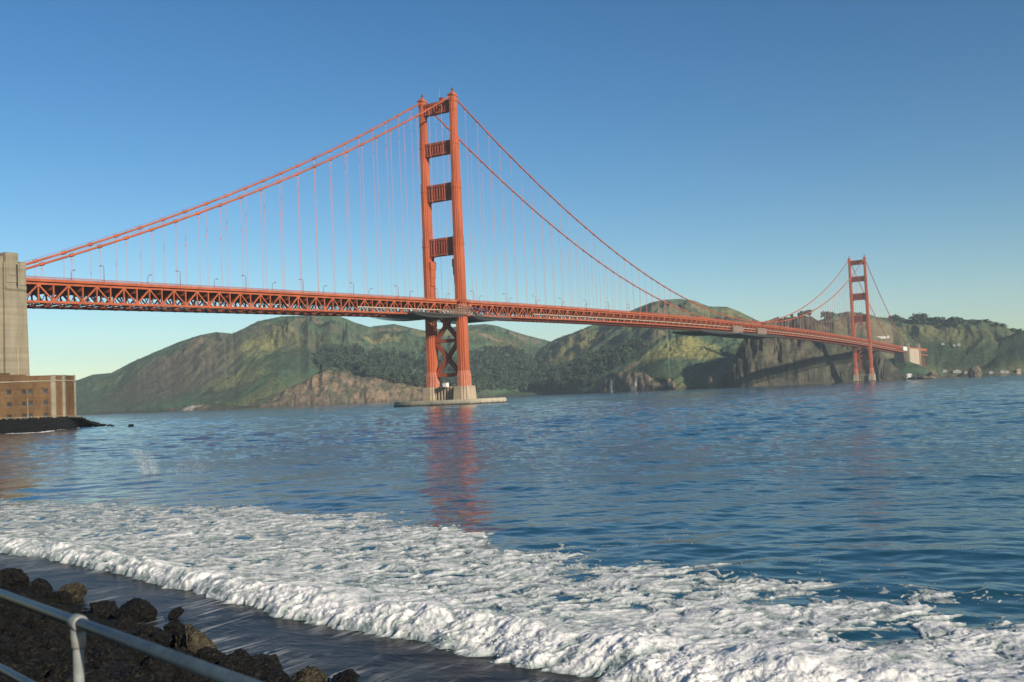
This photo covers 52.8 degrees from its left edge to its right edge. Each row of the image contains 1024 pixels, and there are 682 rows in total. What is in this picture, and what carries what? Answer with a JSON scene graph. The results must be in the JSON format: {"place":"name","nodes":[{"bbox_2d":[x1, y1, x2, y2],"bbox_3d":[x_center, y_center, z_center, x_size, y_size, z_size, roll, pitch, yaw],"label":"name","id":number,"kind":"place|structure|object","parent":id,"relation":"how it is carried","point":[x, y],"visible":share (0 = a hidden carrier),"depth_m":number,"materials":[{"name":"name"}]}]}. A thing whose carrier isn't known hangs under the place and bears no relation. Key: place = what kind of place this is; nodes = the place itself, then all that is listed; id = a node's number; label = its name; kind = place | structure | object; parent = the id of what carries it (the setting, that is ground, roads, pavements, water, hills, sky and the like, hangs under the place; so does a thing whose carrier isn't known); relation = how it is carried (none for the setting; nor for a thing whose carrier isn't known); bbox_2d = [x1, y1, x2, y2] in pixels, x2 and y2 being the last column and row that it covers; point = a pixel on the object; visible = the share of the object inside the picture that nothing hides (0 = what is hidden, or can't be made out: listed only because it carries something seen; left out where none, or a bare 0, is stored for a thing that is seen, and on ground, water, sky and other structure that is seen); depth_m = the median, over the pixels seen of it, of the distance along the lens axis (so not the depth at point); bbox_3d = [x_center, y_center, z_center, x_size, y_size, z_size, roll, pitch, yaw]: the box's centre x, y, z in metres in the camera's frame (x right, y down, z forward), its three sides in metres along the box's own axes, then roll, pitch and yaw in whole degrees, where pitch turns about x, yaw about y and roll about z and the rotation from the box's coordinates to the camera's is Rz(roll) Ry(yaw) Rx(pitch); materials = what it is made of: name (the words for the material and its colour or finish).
{"place":"outdoors","nodes":[
{"label":"outdoors","id":0,"kind":"place"},
{"bbox_2d":[0,416,106,433],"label":"rocky shoreline","id":1,"kind":"structure","parent":0,"point":[23,425],"depth_m":384.48,"materials":[{"name":"stone"}]},
{"bbox_2d":[0,373,75,418],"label":"brick fort","id":2,"kind":"structure","parent":1,"relation":"on","point":[25,396],"depth_m":405.31,"materials":[{"name":"brick"}]},
{"bbox_2d":[0,252,29,375],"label":"bridge pylon","id":3,"kind":"object","parent":2,"relation":"on","point":[14,352],"visible":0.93,"depth_m":446.30,"materials":[{"name":"concrete"}]},
{"bbox_2d":[0,415,80,419],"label":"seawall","id":4,"kind":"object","parent":1,"relation":"on","point":[45,416],"visible":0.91,"depth_m":396.43,"materials":[{"name":"wood"}]},
{"bbox_2d":[0,586,224,681],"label":"rocky shore","id":5,"kind":"structure","parent":0,"point":[90,616],"depth_m":30.89,"materials":[{"name":"stone"}]},
{"bbox_2d":[0,599,15,613],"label":"boulder","id":6,"kind":"object","parent":5,"relation":"on","point":[4,605],"visible":0.16,"depth_m":28.72,"materials":[{"name":"stone"}]},
{"bbox_2d":[0,635,16,647],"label":"boulder","id":7,"kind":"object","parent":5,"relation":"on","point":[7,640],"visible":0.28,"depth_m":20.27,"materials":[{"name":"stone"}]},
{"bbox_2d":[0,664,18,681],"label":"boulder","id":8,"kind":"object","parent":5,"relation":"on","point":[3,678],"visible":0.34,"depth_m":14.77,"materials":[{"name":"stone"}]},
{"bbox_2d":[0,568,29,587],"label":"boulder","id":9,"kind":"object","parent":5,"relation":"on","point":[13,578],"visible":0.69,"depth_m":39.40,"materials":[{"name":"stone"}]},
{"bbox_2d":[0,658,43,673],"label":"boulder","id":10,"kind":"object","parent":5,"relation":"on","point":[21,665],"visible":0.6,"depth_m":16.22,"materials":[{"name":"stone"}]},
{"bbox_2d":[14,589,34,599],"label":"boulder","id":11,"kind":"object","parent":5,"relation":"on","point":[25,593],"visible":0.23,"depth_m":32.41,"materials":[{"name":"stone"}]},
{"bbox_2d":[22,674,35,681],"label":"boulder","id":12,"kind":"object","parent":5,"relation":"on","point":[28,676],"visible":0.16,"depth_m":15.22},
{"bbox_2d":[12,577,52,597],"bbox_3d":[-17.184,9.048,37.028,1.251,1.107,1.343,-1,-17,24],"label":"boulder","id":13,"kind":"object","parent":5,"relation":"on","point":[41,587],"visible":0.48,"depth_m":36.78,"materials":[{"name":"stone"}]},
{"bbox_2d":[22,669,44,681],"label":"boulder","id":14,"kind":"object","parent":5,"relation":"on","point":[37,675],"visible":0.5,"depth_m":16.02,"materials":[{"name":"stone"}]},
{"bbox_2d":[34,595,42,600],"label":"boulder","id":15,"kind":"object","parent":5,"relation":"on","point":[39,597],"visible":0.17,"depth_m":34.16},
{"bbox_2d":[33,598,48,605],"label":"boulder","id":16,"kind":"object","parent":5,"relation":"on","point":[38,600],"visible":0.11,"depth_m":31.70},
{"bbox_2d":[28,654,64,676],"bbox_3d":[-7.745,5.522,17.012,0.948,0.821,0.931,12,16,8],"label":"boulder","id":17,"kind":"object","parent":5,"relation":"on","point":[50,664],"visible":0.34,"depth_m":16.79,"materials":[{"name":"stone"}]},
{"bbox_2d":[30,617,65,631],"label":"boulder","id":18,"kind":"object","parent":5,"relation":"on","point":[45,624],"visible":0.18,"depth_m":23.85,"materials":[{"name":"stone"}]},
{"bbox_2d":[43,677,61,681],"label":"boulder","id":19,"kind":"object","parent":5,"relation":"on","point":[58,679],"visible":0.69,"depth_m":15.20,"materials":[{"name":"stone"}]},
{"bbox_2d":[48,602,62,606],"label":"boulder","id":20,"kind":"object","parent":5,"relation":"on","point":[51,604],"visible":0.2,"depth_m":32.74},
{"bbox_2d":[45,590,71,603],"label":"boulder","id":21,"kind":"object","parent":5,"relation":"on","point":[62,597],"visible":0.73,"depth_m":35.55,"materials":[{"name":"stone"}]},
{"bbox_2d":[46,625,70,632],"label":"boulder","id":22,"kind":"object","parent":5,"relation":"on","point":[66,628],"visible":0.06,"depth_m":23.76,"materials":[{"name":"stone"}]},
{"bbox_2d":[42,605,76,619],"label":"boulder","id":23,"kind":"object","parent":5,"relation":"on","point":[66,609],"visible":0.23,"depth_m":29.33,"materials":[{"name":"stone"}]},
{"bbox_2d":[47,636,72,660],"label":"boulder","id":24,"kind":"object","parent":5,"relation":"on","point":[60,649],"visible":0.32,"depth_m":19.66,"materials":[{"name":"stone"}]},
{"bbox_2d":[47,662,72,678],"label":"boulder","id":25,"kind":"object","parent":5,"relation":"on","point":[61,670],"visible":0.49,"depth_m":16.21,"materials":[{"name":"stone"}]},
{"bbox_2d":[60,657,72,665],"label":"boulder","id":26,"kind":"object","parent":5,"relation":"on","point":[68,660],"visible":0.1,"depth_m":18.70,"materials":[{"name":"stone"}]},
{"bbox_2d":[59,582,86,601],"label":"boulder","id":27,"kind":"object","parent":5,"relation":"on","point":[78,591],"visible":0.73,"depth_m":36.27,"materials":[{"name":"stone"}]},
{"bbox_2d":[62,633,108,649],"bbox_3d":[-9.400,6.707,22.638,1.172,0.657,0.834,13,-17,-4],"label":"boulder","id":28,"kind":"object","parent":5,"relation":"on","point":[92,640],"visible":0.13,"depth_m":22.42,"materials":[{"name":"stone"}]},
{"bbox_2d":[60,670,119,681],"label":"boulder","id":29,"kind":"object","parent":5,"relation":"on","point":[92,676],"visible":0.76,"depth_m":15.31,"materials":[{"name":"stone"}]},
{"bbox_2d":[84,657,98,668],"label":"boulder","id":30,"kind":"object","parent":5,"relation":"on","point":[89,662],"visible":0.27,"depth_m":19.41,"materials":[{"name":"stone"}]},
{"bbox_2d":[84,643,110,656],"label":"boulder","id":31,"kind":"object","parent":5,"relation":"on","point":[91,651],"visible":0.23,"depth_m":21.47,"materials":[{"name":"stone"}]},
{"bbox_2d":[84,667,110,677],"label":"boulder","id":32,"kind":"object","parent":5,"relation":"on","point":[104,671],"visible":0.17,"depth_m":16.94,"materials":[{"name":"stone"}]},
{"bbox_2d":[86,620,115,632],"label":"boulder","id":33,"kind":"object","parent":5,"relation":"on","point":[104,623],"visible":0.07,"depth_m":25.38,"materials":[{"name":"stone"}]},
{"bbox_2d":[89,600,117,618],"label":"boulder","id":34,"kind":"object","parent":5,"relation":"on","point":[105,609],"visible":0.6,"depth_m":32.78,"materials":[{"name":"stone"}]},
{"bbox_2d":[114,617,139,630],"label":"boulder","id":35,"kind":"object","parent":5,"relation":"on","point":[127,623],"visible":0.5,"depth_m":29.26,"materials":[{"name":"stone"}]},
{"bbox_2d":[111,598,157,622],"bbox_3d":[-11.924,8.609,32.624,1.416,1.052,1.326,-1,3,-35],"label":"boulder","id":36,"kind":"object","parent":5,"relation":"on","point":[138,610],"visible":0.83,"depth_m":32.22,"materials":[{"name":"stone"}]},
{"bbox_2d":[125,670,146,679],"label":"boulder","id":37,"kind":"object","parent":5,"relation":"on","point":[136,674],"visible":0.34,"depth_m":16.94,"materials":[{"name":"stone"}]},
{"bbox_2d":[116,636,156,663],"bbox_3d":[-7.943,6.670,21.857,0.988,0.872,1.007,-21,7,21],"label":"boulder","id":38,"kind":"object","parent":5,"relation":"on","point":[141,658],"visible":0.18,"depth_m":21.55,"materials":[{"name":"stone"}]},
{"bbox_2d":[135,626,156,637],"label":"boulder","id":39,"kind":"object","parent":5,"relation":"on","point":[148,630],"visible":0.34,"depth_m":27.37,"materials":[{"name":"stone"}]},
{"bbox_2d":[143,647,169,664],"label":"boulder","id":40,"kind":"object","parent":5,"relation":"on","point":[149,659],"visible":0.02,"depth_m":21.03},
{"bbox_2d":[149,630,171,646],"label":"boulder","id":41,"kind":"object","parent":5,"relation":"on","point":[164,637],"visible":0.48,"depth_m":26.81,"materials":[{"name":"stone"}]},
{"bbox_2d":[138,659,190,681],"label":"boulder","id":42,"kind":"object","parent":5,"relation":"on","point":[176,673],"visible":0.41,"depth_m":19.30,"materials":[{"name":"stone"}]},
{"bbox_2d":[170,634,175,646],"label":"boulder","id":43,"kind":"object","parent":5,"relation":"on","point":[172,643],"visible":0.12,"depth_m":27.70,"materials":[{"name":"stone"}]},
{"bbox_2d":[163,622,183,634],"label":"boulder","id":44,"kind":"object","parent":5,"relation":"on","point":[174,628],"visible":0.64,"depth_m":29.98,"materials":[{"name":"stone"}]},
{"bbox_2d":[186,674,196,681],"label":"boulder","id":45,"kind":"object","parent":5,"relation":"on","point":[192,677],"visible":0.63,"depth_m":19.40,"materials":[{"name":"stone"}]},
{"bbox_2d":[173,624,220,653],"bbox_3d":[-8.293,8.054,26.941,1.476,1.243,1.166,7,-11,42],"label":"boulder","id":46,"kind":"object","parent":5,"relation":"on","point":[191,638],"visible":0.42,"depth_m":26.53,"materials":[{"name":"stone"}]},
{"bbox_2d":[194,675,215,681],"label":"boulder","id":47,"kind":"object","parent":5,"relation":"on","point":[202,679],"visible":0.28,"depth_m":19.44,"materials":[{"name":"stone"}]},
{"bbox_2d":[192,646,227,664],"bbox_3d":[-6.880,7.359,23.296,1.021,0.922,0.867,-2,-3,-17],"label":"boulder","id":48,"kind":"object","parent":5,"relation":"on","point":[214,656],"visible":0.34,"depth_m":23.10,"materials":[{"name":"stone"}]},
{"bbox_2d":[216,661,236,671],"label":"boulder","id":49,"kind":"object","parent":5,"relation":"on","point":[229,665],"visible":0.28,"depth_m":22.30,"materials":[{"name":"stone"}]},
{"bbox_2d":[218,656,254,672],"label":"boulder","id":50,"kind":"object","parent":5,"relation":"on","point":[241,664],"visible":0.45,"depth_m":22.72,"materials":[{"name":"stone"}]},
{"bbox_2d":[230,648,249,657],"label":"boulder","id":51,"kind":"object","parent":5,"relation":"on","point":[241,652],"visible":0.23,"depth_m":25.95,"materials":[{"name":"stone"}]},
{"bbox_2d":[240,673,261,679],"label":"boulder","id":52,"kind":"object","parent":5,"relation":"on","point":[252,675],"visible":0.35,"depth_m":20.95,"materials":[{"name":"stone"}]},
{"bbox_2d":[244,653,283,678],"bbox_3d":[-5.973,7.922,24.281,1.264,0.884,1.484,14,6,-18],"label":"boulder","id":53,"kind":"object","parent":5,"relation":"on","point":[263,664],"visible":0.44,"depth_m":24.27,"materials":[{"name":"stone"}]},
{"bbox_2d":[262,669,283,678],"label":"boulder","id":54,"kind":"object","parent":5,"relation":"on","point":[275,671],"visible":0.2,"depth_m":22.14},
{"bbox_2d":[260,672,294,681],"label":"boulder","id":55,"kind":"object","parent":5,"relation":"on","point":[280,677],"visible":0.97,"depth_m":20.72,"materials":[{"name":"stone"}]},
{"bbox_2d":[291,666,329,681],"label":"boulder","id":56,"kind":"object","parent":5,"relation":"on","point":[310,674],"visible":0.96,"depth_m":23.63,"materials":[{"name":"stone"}]},
{"bbox_2d":[331,668,359,681],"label":"boulder","id":57,"kind":"object","parent":5,"relation":"on","point":[349,675],"visible":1,"depth_m":23.46,"materials":[{"name":"stone"}]},
{"bbox_2d":[0,589,262,681],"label":"pipe railing","id":58,"kind":"object","parent":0,"point":[79,625],"visible":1,"depth_m":2.95,"materials":[{"name":"metal"}]},
{"bbox_2d":[0,374,1023,681],"bbox_3d":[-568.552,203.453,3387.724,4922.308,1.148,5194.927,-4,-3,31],"label":"water","id":59,"kind":"structure","parent":0,"point":[858,486],"depth_m":71.75,"materials":[{"name":"liquid"}]},
{"bbox_2d":[7,426,123,433],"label":"shore wash","id":60,"kind":"object","parent":59,"relation":"on","point":[53,430],"visible":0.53,"depth_m":364.67,"materials":[{"name":"liquid"}]},
{"bbox_2d":[132,449,220,473],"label":"water splash","id":61,"kind":"object","parent":59,"relation":"on","point":[157,464],"visible":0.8,"depth_m":100.32,"materials":[{"name":"liquid"}]},
{"bbox_2d":[168,607,184,619],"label":"boulder","id":62,"kind":"object","parent":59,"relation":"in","point":[174,613],"visible":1,"depth_m":32.27,"materials":[{"name":"stone"}]},
{"bbox_2d":[0,541,813,681],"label":"sea spray","id":63,"kind":"object","parent":59,"relation":"on","point":[749,668],"visible":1,"depth_m":25.19,"materials":[{"name":"liquid"}]},
{"bbox_2d":[24,87,905,406],"bbox_3d":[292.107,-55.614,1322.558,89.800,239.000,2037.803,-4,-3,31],"label":"suspension bridge","id":64,"kind":"structure","parent":59,"relation":"in","point":[436,393],"depth_m":749.10,"materials":[{"name":"orange paint"}]},
{"bbox_2d":[372,309,461,320],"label":"scaffold platform","id":65,"kind":"structure","parent":64,"relation":"hanging from","point":[411,317],"depth_m":717.44,"materials":[{"name":"metal"}]},
{"bbox_2d":[442,304,471,315],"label":"scaffold tower","id":66,"kind":"structure","parent":65,"relation":"on","point":[461,308],"depth_m":737.84,"materials":[{"name":"metal"}]},
{"bbox_2d":[437,313,510,323],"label":"scaffold platform","id":67,"kind":"structure","parent":64,"relation":"hanging from","point":[474,318],"depth_m":778.21,"materials":[{"name":"metal"}]},
{"bbox_2d":[670,329,737,335],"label":"scaffold platform","id":68,"kind":"structure","parent":64,"relation":"hanging from","point":[705,332],"depth_m":1189.33,"materials":[{"name":"metal"}]},
{"bbox_2d":[732,325,742,332],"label":"work cage","id":69,"kind":"object","parent":68,"relation":"on","point":[736,329],"visible":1,"depth_m":1254.32,"materials":[{"name":"grey metal"}]},
{"bbox_2d":[711,332,783,338],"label":"scaffold platform","id":70,"kind":"structure","parent":64,"relation":"hanging from","point":[744,335],"depth_m":1324.67,"materials":[{"name":"metal"}]},
{"bbox_2d":[756,328,766,334],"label":"work cage","id":71,"kind":"object","parent":70,"relation":"on","point":[761,331],"visible":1,"depth_m":1332.29,"materials":[{"name":"grey metal"}]},
{"bbox_2d":[0,483,1023,681],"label":"surf foam","id":72,"kind":"object","parent":59,"relation":"on","point":[726,627],"visible":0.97,"depth_m":31.49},
{"bbox_2d":[707,373,727,388],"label":"sea stack","id":73,"kind":"object","parent":59,"relation":"in","point":[717,380],"visible":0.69,"depth_m":1875.60,"materials":[{"name":"stone"}]},
{"bbox_2d":[908,376,929,379],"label":"sea stack","id":74,"kind":"object","parent":59,"relation":"in","point":[918,377],"visible":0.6,"depth_m":1916.44,"materials":[{"name":"stone"}]},
{"bbox_2d":[926,371,939,378],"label":"sea stack","id":75,"kind":"object","parent":59,"relation":"in","point":[931,375],"visible":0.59,"depth_m":1925.51,"materials":[{"name":"stone"}]},
{"bbox_2d":[967,365,981,376],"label":"sea stack","id":76,"kind":"object","parent":59,"relation":"in","point":[975,371],"visible":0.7,"depth_m":1952.01,"materials":[{"name":"stone"}]},
{"bbox_2d":[0,0,1023,379],"label":"sky","id":77,"kind":"structure","parent":0,"point":[737,154],"materials":[{"name":"blue"}]},
{"bbox_2d":[75,299,1023,414],"bbox_3d":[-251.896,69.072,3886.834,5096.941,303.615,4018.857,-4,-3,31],"label":"hills","id":78,"kind":"structure","parent":0,"point":[752,367],"depth_m":2336.95,"materials":[{"name":"plant"}]},
{"bbox_2d":[357,361,364,373],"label":"pine tree","id":79,"kind":"object","parent":78,"relation":"on","point":[360,363],"visible":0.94,"depth_m":2078.93,"materials":[{"name":"green plant"}]},
{"bbox_2d":[378,368,386,376],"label":"pine tree","id":80,"kind":"object","parent":78,"relation":"on","point":[380,373],"visible":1,"depth_m":2071.95,"materials":[{"name":"green plant"}]},
{"bbox_2d":[388,372,397,383],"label":"pine tree","id":81,"kind":"object","parent":78,"relation":"on","point":[393,375],"visible":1,"depth_m":2092.79,"materials":[{"name":"green plant"}]},
{"bbox_2d":[313,342,482,394],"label":"pine wood","id":82,"kind":"object","parent":78,"relation":"on","point":[335,355],"visible":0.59,"depth_m":2396.65,"materials":[{"name":"green plant"}]},
{"bbox_2d":[397,373,402,383],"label":"pine tree","id":83,"kind":"object","parent":78,"relation":"on","point":[399,379],"visible":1,"depth_m":2093.23,"materials":[{"name":"green plant"}]},
{"bbox_2d":[404,373,411,383],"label":"pine tree","id":84,"kind":"object","parent":78,"relation":"on","point":[408,378],"visible":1,"depth_m":2105.90,"materials":[{"name":"green plant"}]},
{"bbox_2d":[416,378,424,386],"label":"pine tree","id":85,"kind":"object","parent":78,"relation":"on","point":[420,382],"visible":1,"depth_m":2093.38,"materials":[{"name":"green plant"}]},
{"bbox_2d":[471,377,480,387],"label":"pine tree","id":86,"kind":"object","parent":78,"relation":"on","point":[476,383],"visible":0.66,"depth_m":2345.61,"materials":[{"name":"green plant"}]},
{"bbox_2d":[478,378,484,390],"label":"pine tree","id":87,"kind":"object","parent":78,"relation":"on","point":[481,382],"visible":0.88,"depth_m":2368.12,"materials":[{"name":"green plant"}]},
{"bbox_2d":[469,344,563,390],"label":"cove wood","id":88,"kind":"object","parent":78,"relation":"on","point":[525,365],"visible":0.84,"depth_m":2581.62,"materials":[{"name":"green plant"}]},
{"bbox_2d":[520,381,527,390],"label":"pine tree","id":89,"kind":"object","parent":78,"relation":"on","point":[525,385],"visible":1,"depth_m":2432.96,"materials":[{"name":"green plant"}]},
{"bbox_2d":[539,377,547,389],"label":"pine tree","id":90,"kind":"object","parent":78,"relation":"on","point":[544,380],"visible":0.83,"depth_m":2420.98,"materials":[{"name":"green plant"}]},
{"bbox_2d":[76,301,1020,409],"bbox_3d":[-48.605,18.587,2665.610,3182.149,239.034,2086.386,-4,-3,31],"label":"hillside scrub","id":91,"kind":"object","parent":78,"relation":"on","point":[469,349],"visible":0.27,"depth_m":2377.43,"materials":[{"name":"green plant"}]},
{"bbox_2d":[581,377,591,386],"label":"pine tree","id":92,"kind":"object","parent":78,"relation":"on","point":[584,380],"visible":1,"depth_m":2271.21,"materials":[{"name":"green plant"}]},
{"bbox_2d":[546,337,645,391],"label":"spur wood","id":93,"kind":"object","parent":78,"relation":"on","point":[586,363],"visible":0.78,"depth_m":2340.59,"materials":[{"name":"green plant"}]},
{"bbox_2d":[637,341,647,354],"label":"pine tree","id":94,"kind":"object","parent":78,"relation":"on","point":[641,344],"visible":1,"depth_m":2259.83,"materials":[{"name":"green plant"}]},
{"bbox_2d":[820,311,829,318],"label":"round tree","id":95,"kind":"object","parent":78,"relation":"on","point":[822,314],"visible":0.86,"depth_m":2618.00,"materials":[{"name":"green plant"}]},
{"bbox_2d":[894,347,919,364],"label":"anchorage","id":96,"kind":"object","parent":78,"relation":"on","point":[914,356],"visible":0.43,"depth_m":2205.17,"materials":[{"name":"beige concrete"}]},
{"bbox_2d":[904,342,910,361],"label":"bridge pylon","id":97,"kind":"object","parent":78,"relation":"on","point":[907,355],"visible":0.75,"depth_m":2177.56,"materials":[{"name":"concrete"}]},
{"bbox_2d":[908,315,921,321],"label":"round tree","id":98,"kind":"object","parent":78,"relation":"on","point":[916,319],"visible":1,"depth_m":2570.32,"materials":[{"name":"green plant"}]},
{"bbox_2d":[915,343,921,365],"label":"bridge pylon","id":99,"kind":"object","parent":78,"relation":"on","point":[917,345],"visible":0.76,"depth_m":2283.12,"materials":[{"name":"concrete"}]},
{"bbox_2d":[914,313,930,320],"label":"round tree","id":100,"kind":"object","parent":78,"relation":"on","point":[923,317],"visible":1,"depth_m":2552.83,"materials":[{"name":"green plant"}]},
{"bbox_2d":[920,348,927,365],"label":"approach viaduct","id":101,"kind":"object","parent":78,"relation":"on","point":[921,351],"visible":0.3,"depth_m":2334.43,"materials":[{"name":"orange paint"}]},
{"bbox_2d":[933,316,943,323],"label":"round tree","id":102,"kind":"object","parent":78,"relation":"on","point":[938,319],"visible":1,"depth_m":2519.21,"materials":[{"name":"green plant"}]},
{"bbox_2d":[948,316,961,323],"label":"round tree","id":103,"kind":"object","parent":78,"relation":"on","point":[955,319],"visible":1,"depth_m":2486.44,"materials":[{"name":"green plant"}]}
]}

